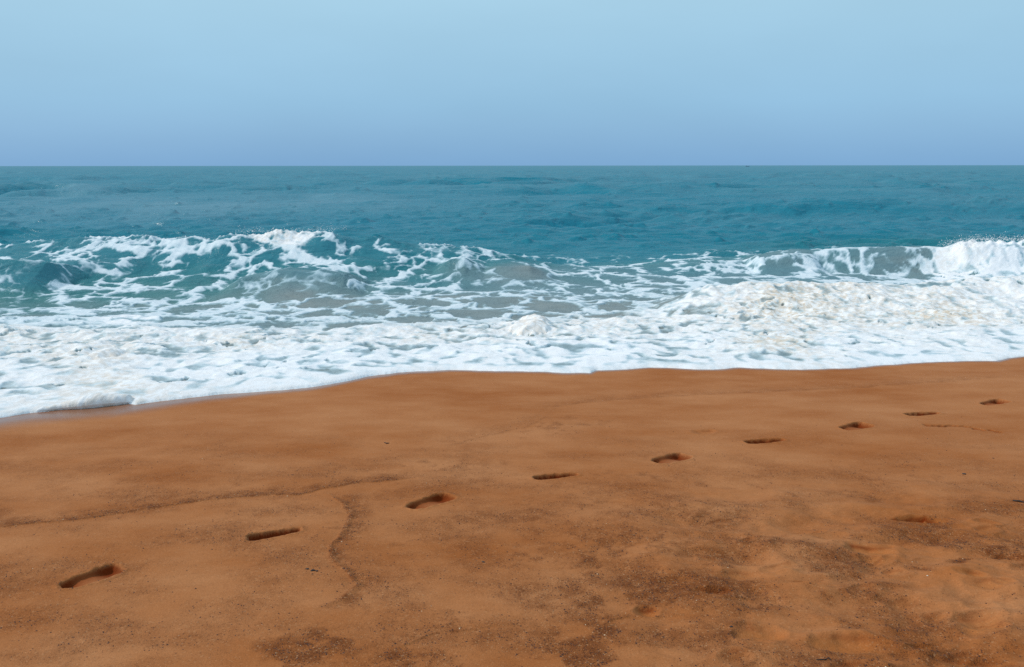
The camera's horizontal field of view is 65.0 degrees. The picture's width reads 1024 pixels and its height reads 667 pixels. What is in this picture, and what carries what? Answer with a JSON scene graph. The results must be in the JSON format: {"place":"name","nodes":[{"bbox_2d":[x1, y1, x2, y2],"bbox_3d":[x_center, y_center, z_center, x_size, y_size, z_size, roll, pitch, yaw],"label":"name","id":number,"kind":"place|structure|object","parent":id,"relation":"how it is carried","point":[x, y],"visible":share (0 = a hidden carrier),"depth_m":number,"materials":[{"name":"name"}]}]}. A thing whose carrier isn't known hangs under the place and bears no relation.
{"place":"outdoors","nodes":[
{"label":"outdoors","id":0,"kind":"place"},
{"bbox_2d":[0,356,1023,666],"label":"beach","id":1,"kind":"structure","parent":0,"point":[60,468],"depth_m":4.27,"materials":[{"name":"brown sand"}]},
{"bbox_2d":[36,393,132,411],"bbox_3d":[-3.611,0.590,6.801,0.733,0.138,0.179,-7,14,-31],"label":"foam roll","id":2,"kind":"object","parent":1,"relation":"on","point":[96,400],"visible":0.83,"depth_m":6.77,"materials":[{"name":"liquid"}]},
{"bbox_2d":[59,563,124,588],"bbox_3d":[-1.885,1.106,3.605,0.144,0.051,0.268,9,15,38],"label":"footprint","id":3,"kind":"object","parent":1,"relation":"on","point":[97,574],"visible":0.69,"depth_m":3.64},
{"bbox_2d":[247,527,301,540],"bbox_3d":[-1.201,1.038,4.072,0.273,0.066,0.108,-5,13,-23],"label":"footprint","id":4,"kind":"object","parent":1,"relation":"on","point":[263,535],"visible":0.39,"depth_m":4.10},
{"bbox_2d":[405,493,456,508],"bbox_3d":[-0.459,0.963,4.530,0.152,0.060,0.314,11,16,43],"label":"footprint","id":5,"kind":"object","parent":1,"relation":"on","point":[431,500],"visible":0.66,"depth_m":4.59},
{"bbox_2d":[533,472,578,479],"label":"footprint","id":6,"kind":"object","parent":1,"relation":"on","point":[549,476],"visible":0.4,"depth_m":5.00},
{"bbox_2d":[633,605,659,617],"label":"footprint","id":7,"kind":"object","parent":1,"relation":"on","point":[646,612],"visible":0.96,"depth_m":3.32},
{"bbox_2d":[652,452,691,462],"bbox_3d":[1.053,0.845,5.336,0.317,0.058,0.169,-8,14,-33],"label":"footprint","id":8,"kind":"object","parent":1,"relation":"on","point":[672,457],"visible":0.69,"depth_m":5.40},
{"bbox_2d":[691,429,717,433],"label":"footprint","id":9,"kind":"object","parent":1,"relation":"on","point":[706,431],"visible":0.99,"depth_m":6.04},
{"bbox_2d":[731,621,787,642],"bbox_3d":[0.956,1.166,3.117,0.229,0.045,0.169,0,12,0],"label":"footprint","id":10,"kind":"object","parent":1,"relation":"on","point":[743,630],"visible":0.97,"depth_m":3.14},
{"bbox_2d":[744,438,784,443],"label":"footprint","id":11,"kind":"object","parent":1,"relation":"on","point":[756,441],"visible":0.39,"depth_m":5.78},
{"bbox_2d":[807,630,892,654],"bbox_3d":[1.262,1.175,3.027,0.313,0.048,0.167,0,12,0],"label":"footprint","id":12,"kind":"object","parent":1,"relation":"on","point":[853,642],"visible":0.99,"depth_m":3.05},
{"bbox_2d":[839,422,873,429],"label":"footprint","id":13,"kind":"object","parent":1,"relation":"on","point":[856,426],"visible":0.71,"depth_m":6.17},
{"bbox_2d":[844,541,899,556],"bbox_3d":[1.736,1.054,3.890,0.263,0.050,0.161,2,12,12],"label":"footprint","id":14,"kind":"object","parent":1,"relation":"on","point":[870,550],"visible":0.86,"depth_m":3.93},
{"bbox_2d":[904,411,939,415],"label":"footprint","id":15,"kind":"object","parent":1,"relation":"on","point":[921,413],"visible":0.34,"depth_m":6.57},
{"bbox_2d":[896,515,949,522],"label":"footprint","id":16,"kind":"object","parent":1,"relation":"on","point":[916,518],"visible":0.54,"depth_m":4.33},
{"bbox_2d":[953,567,988,576],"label":"footprint","id":17,"kind":"object","parent":1,"relation":"on","point":[971,572],"visible":0.95,"depth_m":3.59},
{"bbox_2d":[927,652,1020,666],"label":"footprint","id":18,"kind":"object","parent":1,"relation":"on","point":[943,661],"visible":1,"depth_m":2.95},
{"bbox_2d":[952,610,1006,637],"bbox_3d":[1.861,1.150,3.177,0.228,0.058,0.184,0,12,0],"label":"footprint","id":19,"kind":"object","parent":1,"relation":"on","point":[980,626],"visible":1,"depth_m":3.21},
{"bbox_2d":[980,399,1010,404],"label":"footprint","id":20,"kind":"object","parent":1,"relation":"on","point":[993,401],"visible":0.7,"depth_m":6.99},
{"bbox_2d":[0,165,1023,313],"bbox_3d":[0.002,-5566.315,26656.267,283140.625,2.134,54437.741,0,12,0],"label":"sea","id":21,"kind":"structure","parent":0,"point":[583,239],"depth_m":34.29,"materials":[{"name":"liquid"}]},
{"bbox_2d":[0,223,504,282],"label":"breaking wave","id":22,"kind":"object","parent":21,"relation":"on","point":[230,257],"visible":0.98,"depth_m":17.05,"materials":[{"name":"liquid"}]},
{"bbox_2d":[0,274,1023,417],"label":"surf foam","id":23,"kind":"object","parent":21,"relation":"on","point":[47,360],"visible":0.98,"depth_m":9.87,"materials":[{"name":"liquid"}]},
{"bbox_2d":[89,346,131,357],"bbox_3d":[-4.436,0.204,8.820,0.433,0.118,0.590,0,12,0],"label":"foam mound","id":24,"kind":"object","parent":23,"relation":"on","point":[110,351],"visible":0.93,"depth_m":8.69,"materials":[{"name":"liquid"}]},
{"bbox_2d":[508,319,551,335],"bbox_3d":[0.240,-0.101,10.778,0.584,0.171,0.593,0,12,0],"label":"foam mound","id":25,"kind":"object","parent":23,"relation":"on","point":[531,326],"visible":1,"depth_m":10.67,"materials":[{"name":"liquid"}]},
{"bbox_2d":[515,314,549,321],"bbox_3d":[0.268,-0.198,11.514,0.549,0.170,0.660,0,12,0],"label":"foam mound","id":26,"kind":"object","parent":23,"relation":"on","point":[533,317],"visible":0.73,"depth_m":11.42,"materials":[{"name":"liquid"}]},
{"bbox_2d":[745,229,1023,273],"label":"breaking wave","id":27,"kind":"object","parent":21,"relation":"on","point":[999,256],"visible":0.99,"depth_m":18.87,"materials":[{"name":"liquid"}]},
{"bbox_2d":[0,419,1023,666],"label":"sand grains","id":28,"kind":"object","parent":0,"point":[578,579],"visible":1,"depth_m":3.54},
{"bbox_2d":[0,0,1023,165],"label":"sky","id":29,"kind":"structure","parent":0,"point":[83,82],"materials":[{"name":"blue"}]}
]}

